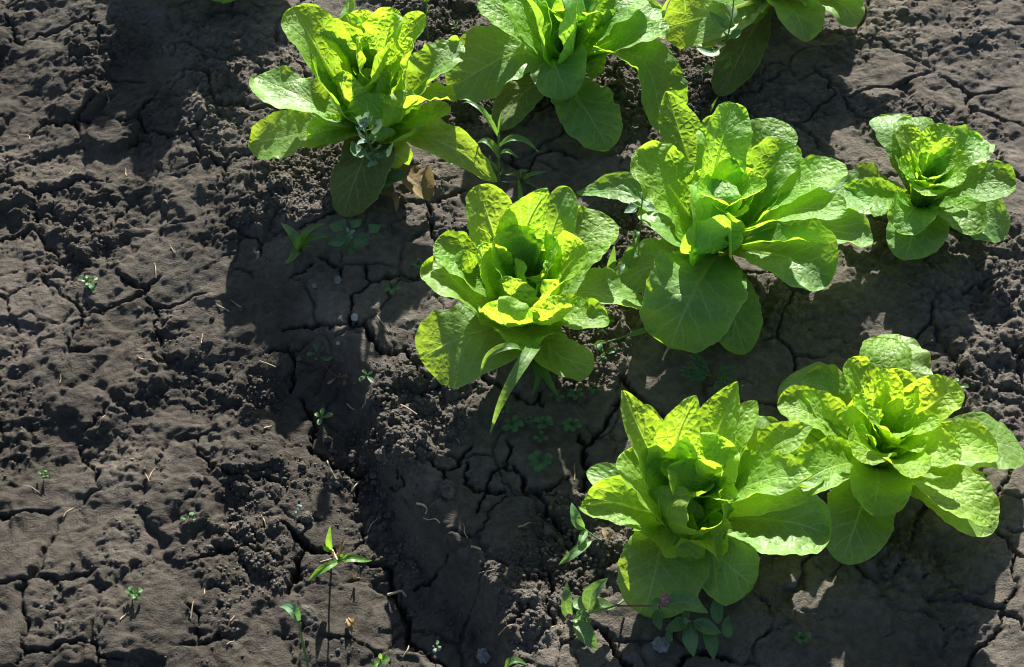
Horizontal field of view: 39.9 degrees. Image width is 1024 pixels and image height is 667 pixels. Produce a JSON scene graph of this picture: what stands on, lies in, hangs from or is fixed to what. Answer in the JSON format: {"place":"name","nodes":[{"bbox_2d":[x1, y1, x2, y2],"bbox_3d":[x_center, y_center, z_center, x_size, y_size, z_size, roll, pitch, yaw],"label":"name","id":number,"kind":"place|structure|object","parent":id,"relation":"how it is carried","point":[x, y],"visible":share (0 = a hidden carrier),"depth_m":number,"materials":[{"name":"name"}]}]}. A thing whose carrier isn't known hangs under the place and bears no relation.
{"place":"outdoors","nodes":[
{"label":"outdoors","id":0,"kind":"place"},
{"bbox_2d":[0,0,1023,666],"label":"ground","id":1,"kind":"structure","parent":0,"point":[202,270],"depth_m":1.89,"materials":[{"name":"soil"}]},
{"bbox_2d":[38,470,50,478],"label":"seedling","id":2,"kind":"object","parent":1,"relation":"on","point":[44,474],"visible":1,"depth_m":1.81,"materials":[{"name":"green plant"}]},
{"bbox_2d":[77,275,97,289],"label":"seedling","id":3,"kind":"object","parent":1,"relation":"on","point":[90,285],"visible":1,"depth_m":1.99,"materials":[{"name":"green plant"}]},
{"bbox_2d":[125,586,142,600],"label":"seedling","id":4,"kind":"object","parent":1,"relation":"on","point":[135,594],"visible":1,"depth_m":1.70,"materials":[{"name":"green plant"}]},
{"bbox_2d":[180,512,196,524],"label":"seedling","id":5,"kind":"object","parent":1,"relation":"on","point":[191,514],"visible":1,"depth_m":1.77,"materials":[{"name":"green plant"}]},
{"bbox_2d":[209,313,214,319],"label":"soil clod","id":6,"kind":"object","parent":1,"relation":"on","point":[212,317],"visible":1,"depth_m":1.95,"materials":[{"name":"soil"}]},
{"bbox_2d":[213,0,233,3],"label":"lettuce","id":7,"kind":"object","parent":1,"relation":"on","point":[225,1],"visible":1,"depth_m":2.24,"materials":[{"name":"green plant"}]},
{"bbox_2d":[279,603,308,666],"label":"grass weed","id":8,"kind":"object","parent":1,"relation":"on","point":[292,610],"depth_m":1.61,"materials":[{"name":"green plant"}]},
{"bbox_2d":[293,504,301,515],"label":"seedling","id":9,"kind":"object","parent":1,"relation":"on","point":[299,506],"visible":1,"depth_m":1.78,"materials":[{"name":"green plant"}]},
{"bbox_2d":[296,355,301,361],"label":"soil clod","id":10,"kind":"object","parent":1,"relation":"on","point":[298,358],"visible":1,"depth_m":1.91,"materials":[{"name":"soil"}]},
{"bbox_2d":[295,523,303,533],"bbox_3d":[-0.268,0.245,1.781,0.013,0.014,0.016,0,55,0],"label":"soil clod","id":11,"kind":"object","parent":1,"relation":"on","point":[299,527],"visible":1,"depth_m":1.78,"materials":[{"name":"soil"}]},
{"bbox_2d":[298,462,305,468],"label":"soil clod","id":12,"kind":"object","parent":1,"relation":"on","point":[302,465],"visible":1,"depth_m":1.83,"materials":[{"name":"brown soil"}]},
{"bbox_2d":[298,511,313,523],"bbox_3d":[-0.262,0.234,1.791,0.020,0.019,0.020,0,55,0],"label":"soil clod","id":13,"kind":"object","parent":1,"relation":"on","point":[305,517],"visible":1,"depth_m":1.78,"materials":[{"name":"soil"}]},
{"bbox_2d":[304,477,309,483],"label":"soil clod","id":14,"kind":"object","parent":1,"relation":"on","point":[306,480],"visible":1,"depth_m":1.82,"materials":[{"name":"soil"}]},
{"bbox_2d":[281,223,333,263],"bbox_3d":[-0.287,-0.131,1.970,0.078,0.042,0.064,0,55,0],"label":"grass weed","id":15,"kind":"object","parent":1,"relation":"on","point":[302,240],"depth_m":1.96,"materials":[{"name":"green plant"}]},
{"bbox_2d":[299,604,319,625],"bbox_3d":[-0.247,0.343,1.711,0.027,0.014,0.026,0,55,0],"label":"soil clod","id":16,"kind":"object","parent":1,"relation":"on","point":[309,614],"visible":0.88,"depth_m":1.71,"materials":[{"name":"soil"}]},
{"bbox_2d":[314,408,332,424],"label":"seedling","id":17,"kind":"object","parent":1,"relation":"on","point":[328,414],"visible":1,"depth_m":1.88,"materials":[{"name":"green plant"}]},
{"bbox_2d":[306,344,354,384],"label":"seedling","id":18,"kind":"object","parent":1,"relation":"on","point":[325,359],"visible":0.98,"depth_m":1.91,"materials":[{"name":"green plant"}]},
{"bbox_2d":[327,461,335,478],"bbox_3d":[-0.236,0.176,1.834,0.004,0.009,0.031,-22,58,-15],"label":"straw","id":19,"kind":"object","parent":1,"relation":"on","point":[333,475],"visible":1,"depth_m":1.83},
{"bbox_2d":[330,474,342,487],"bbox_3d":[-0.228,0.193,1.835,0.017,0.018,0.018,0,55,0],"label":"soil clod","id":20,"kind":"object","parent":1,"relation":"on","point":[337,481],"visible":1,"depth_m":1.83,"materials":[{"name":"soil"}]},
{"bbox_2d":[334,276,341,283],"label":"pebble","id":21,"kind":"object","parent":1,"relation":"on","point":[337,279],"visible":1,"depth_m":1.94,"materials":[{"name":"grey stone"}]},
{"bbox_2d":[308,527,371,580],"bbox_3d":[-0.203,0.283,1.715,0.067,0.081,0.070,13,56,9],"label":"grass weed","id":22,"kind":"object","parent":1,"relation":"on","point":[330,564],"depth_m":1.69,"materials":[{"name":"plant"}]},
{"bbox_2d":[345,479,351,485],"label":"soil clod","id":23,"kind":"object","parent":1,"relation":"on","point":[348,482],"visible":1,"depth_m":1.83,"materials":[{"name":"soil"}]},
{"bbox_2d":[345,616,355,633],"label":"dead leaf","id":24,"kind":"object","parent":1,"relation":"on","point":[350,622],"visible":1,"depth_m":1.70,"materials":[{"name":"beige plant"}]},
{"bbox_2d":[348,453,355,462],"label":"soil clod","id":25,"kind":"object","parent":1,"relation":"on","point":[352,456],"visible":1,"depth_m":1.85,"materials":[{"name":"soil"}]},
{"bbox_2d":[328,218,380,255],"bbox_3d":[-0.219,-0.132,1.960,0.072,0.054,0.047,0,55,0],"label":"goosefoot","id":26,"kind":"object","parent":1,"relation":"on","point":[340,242],"visible":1,"depth_m":1.95,"materials":[{"name":"green plant"}]},
{"bbox_2d":[351,313,357,320],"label":"pebble","id":27,"kind":"object","parent":1,"relation":"on","point":[354,316],"visible":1,"depth_m":1.91,"materials":[{"name":"stone"}]},
{"bbox_2d":[359,369,373,382],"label":"seedling","id":28,"kind":"object","parent":1,"relation":"on","point":[370,379],"visible":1,"depth_m":1.85,"materials":[{"name":"green plant"}]},
{"bbox_2d":[248,0,496,216],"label":"lettuce","id":29,"kind":"object","parent":1,"relation":"on","point":[360,62],"visible":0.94,"depth_m":2.00,"materials":[{"name":"green plant"}]},
{"bbox_2d":[369,471,377,478],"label":"soil clod","id":30,"kind":"object","parent":1,"relation":"on","point":[373,475],"visible":1,"depth_m":1.83,"materials":[{"name":"soil"}]},
{"bbox_2d":[350,111,406,192],"bbox_3d":[-0.186,-0.245,1.960,0.072,0.182,0.048,0,55,0],"label":"goosefoot","id":31,"kind":"object","parent":1,"relation":"on","point":[393,174],"visible":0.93,"depth_m":1.94,"materials":[{"name":"green plant"}]},
{"bbox_2d":[372,653,389,666],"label":"seedling","id":32,"kind":"object","parent":1,"relation":"on","point":[385,658],"visible":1,"depth_m":1.67,"materials":[{"name":"green plant"}]},
{"bbox_2d":[374,445,390,463],"bbox_3d":[-0.163,0.155,1.808,0.023,0.024,0.024,34,62,21],"label":"soil clod","id":33,"kind":"object","parent":1,"relation":"on","point":[381,453],"visible":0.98,"depth_m":1.80,"materials":[{"name":"soil"}]},
{"bbox_2d":[384,279,400,294],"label":"seedling","id":34,"kind":"object","parent":1,"relation":"on","point":[392,288],"visible":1,"depth_m":1.93,"materials":[{"name":"green plant"}]},
{"bbox_2d":[380,190,408,210],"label":"dead leaf","id":35,"kind":"object","parent":1,"relation":"on","point":[393,195],"visible":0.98,"depth_m":2.02,"materials":[{"name":"brown plant"}]},
{"bbox_2d":[387,590,406,596],"bbox_3d":[-0.142,0.320,1.737,0.024,0.010,0.007,0,55,0],"label":"straw","id":36,"kind":"object","parent":1,"relation":"on","point":[395,592],"visible":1,"depth_m":1.74,"materials":[{"name":"beige plant"}]},
{"bbox_2d":[402,370,408,376],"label":"soil clod","id":37,"kind":"object","parent":1,"relation":"on","point":[405,373],"visible":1,"depth_m":1.85,"materials":[{"name":"brown soil"}]},
{"bbox_2d":[396,163,433,199],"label":"dead leaf","id":38,"kind":"object","parent":1,"relation":"on","point":[418,181],"visible":0.91,"depth_m":2.02,"materials":[{"name":"beige plant"}]},
{"bbox_2d":[410,258,422,268],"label":"seedling","id":39,"kind":"object","parent":1,"relation":"on","point":[417,265],"visible":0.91,"depth_m":1.95,"materials":[{"name":"green plant"}]},
{"bbox_2d":[414,395,421,401],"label":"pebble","id":40,"kind":"object","parent":1,"relation":"on","point":[417,398],"visible":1,"depth_m":1.84,"materials":[{"name":"stone"}]},
{"bbox_2d":[416,502,427,513],"bbox_3d":[-0.111,0.216,1.752,0.007,0.012,0.023,-30,60,-19],"label":"straw","id":41,"kind":"object","parent":1,"relation":"on","point":[421,504],"visible":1,"depth_m":1.75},
{"bbox_2d":[421,0,429,38],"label":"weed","id":42,"kind":"object","parent":1,"relation":"on","point":[425,1],"visible":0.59,"depth_m":2.20,"materials":[{"name":"green plant"}]},
{"bbox_2d":[433,640,440,652],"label":"seedling","id":43,"kind":"object","parent":1,"relation":"on","point":[438,648],"visible":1,"depth_m":1.68,"materials":[{"name":"green plant"}]},
{"bbox_2d":[440,479,456,499],"bbox_3d":[-0.080,0.193,1.753,0.019,0.018,0.029,-14,56,-9],"label":"stone","id":44,"kind":"object","parent":1,"relation":"on","point":[447,490],"visible":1,"depth_m":1.75,"materials":[{"name":"grey stone"}]},
{"bbox_2d":[476,648,490,663],"bbox_3d":[-0.034,0.386,1.690,0.019,0.019,0.019,14,56,9],"label":"stone","id":45,"kind":"object","parent":1,"relation":"on","point":[483,655],"visible":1,"depth_m":1.68,"materials":[{"name":"grey stone"}]},
{"bbox_2d":[464,101,538,180],"bbox_3d":[-0.018,-0.265,1.994,0.112,0.155,0.024,11,56,8],"label":"grass weed","id":46,"kind":"object","parent":1,"relation":"on","point":[492,145],"depth_m":1.98,"materials":[{"name":"green plant"}]},
{"bbox_2d":[501,404,510,413],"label":"seedling","id":47,"kind":"object","parent":1,"relation":"on","point":[506,409],"visible":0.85,"depth_m":1.82,"materials":[{"name":"green plant"}]},
{"bbox_2d":[0,0,1023,666],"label":"soil crumbs","id":48,"kind":"object","parent":1,"relation":"on","point":[454,408],"visible":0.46,"depth_m":1.85,"materials":[{"name":"brown soil"}]},
{"bbox_2d":[503,415,523,431],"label":"seedling","id":49,"kind":"object","parent":1,"relation":"on","point":[512,426],"visible":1,"depth_m":1.81,"materials":[{"name":"green plant"}]},
{"bbox_2d":[505,656,525,666],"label":"grass weed","id":50,"kind":"object","parent":1,"relation":"on","point":[510,660],"depth_m":1.62,"materials":[{"name":"green plant"}]},
{"bbox_2d":[479,341,558,432],"bbox_3d":[0.010,0.055,1.766,0.071,0.133,0.165,31,61,20],"label":"grass weed","id":51,"kind":"object","parent":1,"relation":"on","point":[526,357],"depth_m":1.72,"materials":[{"name":"green plant"}]},
{"bbox_2d":[502,169,545,199],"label":"grass weed","id":52,"kind":"object","parent":1,"relation":"on","point":[520,193],"depth_m":2.04,"materials":[{"name":"green plant"}]},
{"bbox_2d":[415,184,642,389],"bbox_3d":[0.024,-0.059,1.831,0.306,0.202,0.236,-37,63,-23],"label":"lettuce","id":53,"kind":"object","parent":1,"relation":"on","point":[521,273],"visible":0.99,"depth_m":1.82,"materials":[{"name":"green plant"}]},
{"bbox_2d":[525,416,532,422],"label":"seedling","id":54,"kind":"object","parent":1,"relation":"on","point":[528,420],"visible":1,"depth_m":1.81,"materials":[{"name":"green plant"}]},
{"bbox_2d":[528,450,551,471],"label":"seedling","id":55,"kind":"object","parent":1,"relation":"on","point":[537,462],"visible":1,"depth_m":1.77,"materials":[{"name":"green plant"}]},
{"bbox_2d":[533,431,548,442],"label":"seedling","id":56,"kind":"object","parent":1,"relation":"on","point":[540,437],"visible":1,"depth_m":1.79,"materials":[{"name":"green plant"}]},
{"bbox_2d":[533,416,553,428],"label":"seedling","id":57,"kind":"object","parent":1,"relation":"on","point":[547,421],"visible":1,"depth_m":1.81,"materials":[{"name":"green plant"}]},
{"bbox_2d":[543,527,550,534],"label":"soil clod","id":58,"kind":"object","parent":1,"relation":"on","point":[546,531],"visible":1,"depth_m":1.72,"materials":[{"name":"brown soil"}]},
{"bbox_2d":[550,607,555,614],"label":"soil clod","id":59,"kind":"object","parent":1,"relation":"on","point":[552,610],"visible":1,"depth_m":1.66,"materials":[{"name":"soil"}]},
{"bbox_2d":[549,389,564,400],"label":"seedling","id":60,"kind":"object","parent":1,"relation":"on","point":[551,394],"visible":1,"depth_m":1.83,"materials":[{"name":"green plant"}]},
{"bbox_2d":[445,0,687,151],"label":"lettuce","id":61,"kind":"object","parent":1,"relation":"on","point":[557,49],"visible":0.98,"depth_m":2.09,"materials":[{"name":"green plant"}]},
{"bbox_2d":[562,417,581,431],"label":"seedling","id":62,"kind":"object","parent":1,"relation":"on","point":[569,424],"visible":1,"depth_m":1.81,"materials":[{"name":"green plant"}]},
{"bbox_2d":[567,387,582,399],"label":"seedling","id":63,"kind":"object","parent":1,"relation":"on","point":[573,393],"visible":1,"depth_m":1.83,"materials":[{"name":"green plant"}]},
{"bbox_2d":[581,554,587,561],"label":"soil clod","id":64,"kind":"object","parent":1,"relation":"on","point":[584,557],"visible":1,"depth_m":1.71,"materials":[{"name":"brown soil"}]},
{"bbox_2d":[559,503,610,564],"bbox_3d":[0.090,0.249,1.694,0.054,0.048,0.069,11,56,7],"label":"knotweed","id":65,"kind":"object","parent":1,"relation":"on","point":[581,546],"visible":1,"depth_m":1.69,"materials":[{"name":"green plant"}]},
{"bbox_2d":[588,384,600,393],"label":"seedling","id":66,"kind":"object","parent":1,"relation":"on","point":[593,390],"visible":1,"depth_m":1.84,"materials":[{"name":"green plant"}]},
{"bbox_2d":[597,319,616,360],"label":"seedling","id":67,"kind":"object","parent":1,"relation":"on","point":[609,351],"visible":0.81,"depth_m":1.86,"materials":[{"name":"green plant"}]},
{"bbox_2d":[598,225,639,274],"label":"grass weed","id":68,"kind":"object","parent":1,"relation":"on","point":[628,256],"depth_m":1.93,"materials":[{"name":"green plant"}]},
{"bbox_2d":[591,328,650,345],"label":"grass weed","id":69,"kind":"object","parent":1,"relation":"on","point":[638,331],"depth_m":1.86,"materials":[{"name":"green plant"}]},
{"bbox_2d":[561,578,707,649],"bbox_3d":[0.141,0.322,1.626,0.169,0.071,0.071,0,55,0],"label":"knotweed","id":70,"kind":"object","parent":1,"relation":"on","point":[591,602],"visible":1,"depth_m":1.63,"materials":[{"name":"green plant"}]},
{"bbox_2d":[624,187,653,237],"bbox_3d":[0.176,-0.163,1.945,0.045,0.108,0.022,0,55,0],"label":"goosefoot","id":71,"kind":"object","parent":1,"relation":"on","point":[632,207],"visible":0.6,"depth_m":1.93,"materials":[{"name":"green plant"}]},
{"bbox_2d":[651,636,669,652],"bbox_3d":[0.173,0.364,1.646,0.023,0.017,0.020,0,55,0],"label":"stone","id":72,"kind":"object","parent":1,"relation":"on","point":[660,644],"visible":1,"depth_m":1.64,"materials":[{"name":"grey stone"}]},
{"bbox_2d":[662,346,669,360],"bbox_3d":[0.204,0.026,1.866,0.011,0.013,0.016,0,55,0],"label":"straw","id":73,"kind":"object","parent":1,"relation":"on","point":[666,351],"visible":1,"depth_m":1.86,"materials":[{"name":"plant"}]},
{"bbox_2d":[652,600,732,659],"bbox_3d":[0.214,0.333,1.638,0.087,0.050,0.076,32,61,20],"label":"knotweed","id":74,"kind":"object","parent":1,"relation":"on","point":[709,629],"visible":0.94,"depth_m":1.62,"materials":[{"name":"green plant"}]},
{"bbox_2d":[578,382,831,617],"bbox_3d":[0.229,0.194,1.651,0.301,0.202,0.220,-10,56,-7],"label":"lettuce","id":75,"kind":"object","parent":1,"relation":"on","point":[710,497],"visible":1,"depth_m":1.63,"materials":[{"name":"green plant"}]},
{"bbox_2d":[680,353,744,398],"bbox_3d":[0.259,0.065,1.846,0.087,0.026,0.071,18,57,12],"label":"mayweed","id":76,"kind":"object","parent":1,"relation":"on","point":[699,372],"visible":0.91,"depth_m":1.84,"materials":[{"name":"green plant"}]},
{"bbox_2d":[710,97,717,112],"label":"grass weed","id":77,"kind":"object","parent":1,"relation":"on","point":[712,105],"depth_m":2.11,"materials":[{"name":"green plant"}]},
{"bbox_2d":[696,0,740,78],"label":"goosefoot","id":78,"kind":"object","parent":1,"relation":"on","point":[719,22],"visible":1,"depth_m":2.10,"materials":[{"name":"green plant"}]},
{"bbox_2d":[576,91,872,354],"bbox_3d":[0.295,-0.175,1.921,0.393,0.201,0.344,-27,59,-18],"label":"lettuce","id":79,"kind":"object","parent":1,"relation":"on","point":[721,185],"visible":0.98,"depth_m":1.89,"materials":[{"name":"green plant"}]},
{"bbox_2d":[663,0,864,95],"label":"lettuce","id":80,"kind":"object","parent":1,"relation":"on","point":[801,20],"visible":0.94,"depth_m":2.16,"materials":[{"name":"green plant"}]},
{"bbox_2d":[794,632,811,643],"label":"seedling","id":81,"kind":"object","parent":1,"relation":"on","point":[804,637],"visible":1,"depth_m":1.63,"materials":[{"name":"green plant"}]},
{"bbox_2d":[777,334,1023,564],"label":"lettuce","id":82,"kind":"object","parent":1,"relation":"on","point":[886,439],"visible":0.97,"depth_m":1.71,"materials":[{"name":"green plant"}]},
{"bbox_2d":[844,113,1015,260],"bbox_3d":[0.577,-0.212,1.987,0.245,0.130,0.270,0,55,0],"label":"lettuce","id":83,"kind":"object","parent":1,"relation":"on","point":[951,177],"visible":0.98,"depth_m":1.97,"materials":[{"name":"green plant"}]},
{"bbox_2d":[955,378,968,387],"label":"seedling","id":84,"kind":"object","parent":1,"relation":"on","point":[964,385],"visible":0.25,"depth_m":1.83,"materials":[{"name":"green plant"}]},
{"bbox_2d":[960,587,967,597],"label":"soil clod","id":85,"kind":"object","parent":1,"relation":"on","point":[964,591],"visible":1,"depth_m":1.68,"materials":[{"name":"soil"}]},
{"bbox_2d":[661,0,685,12],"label":"grass weed","id":86,"kind":"object","parent":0,"point":[665,5],"depth_m":2.14,"materials":[{"name":"green plant"}]}
]}

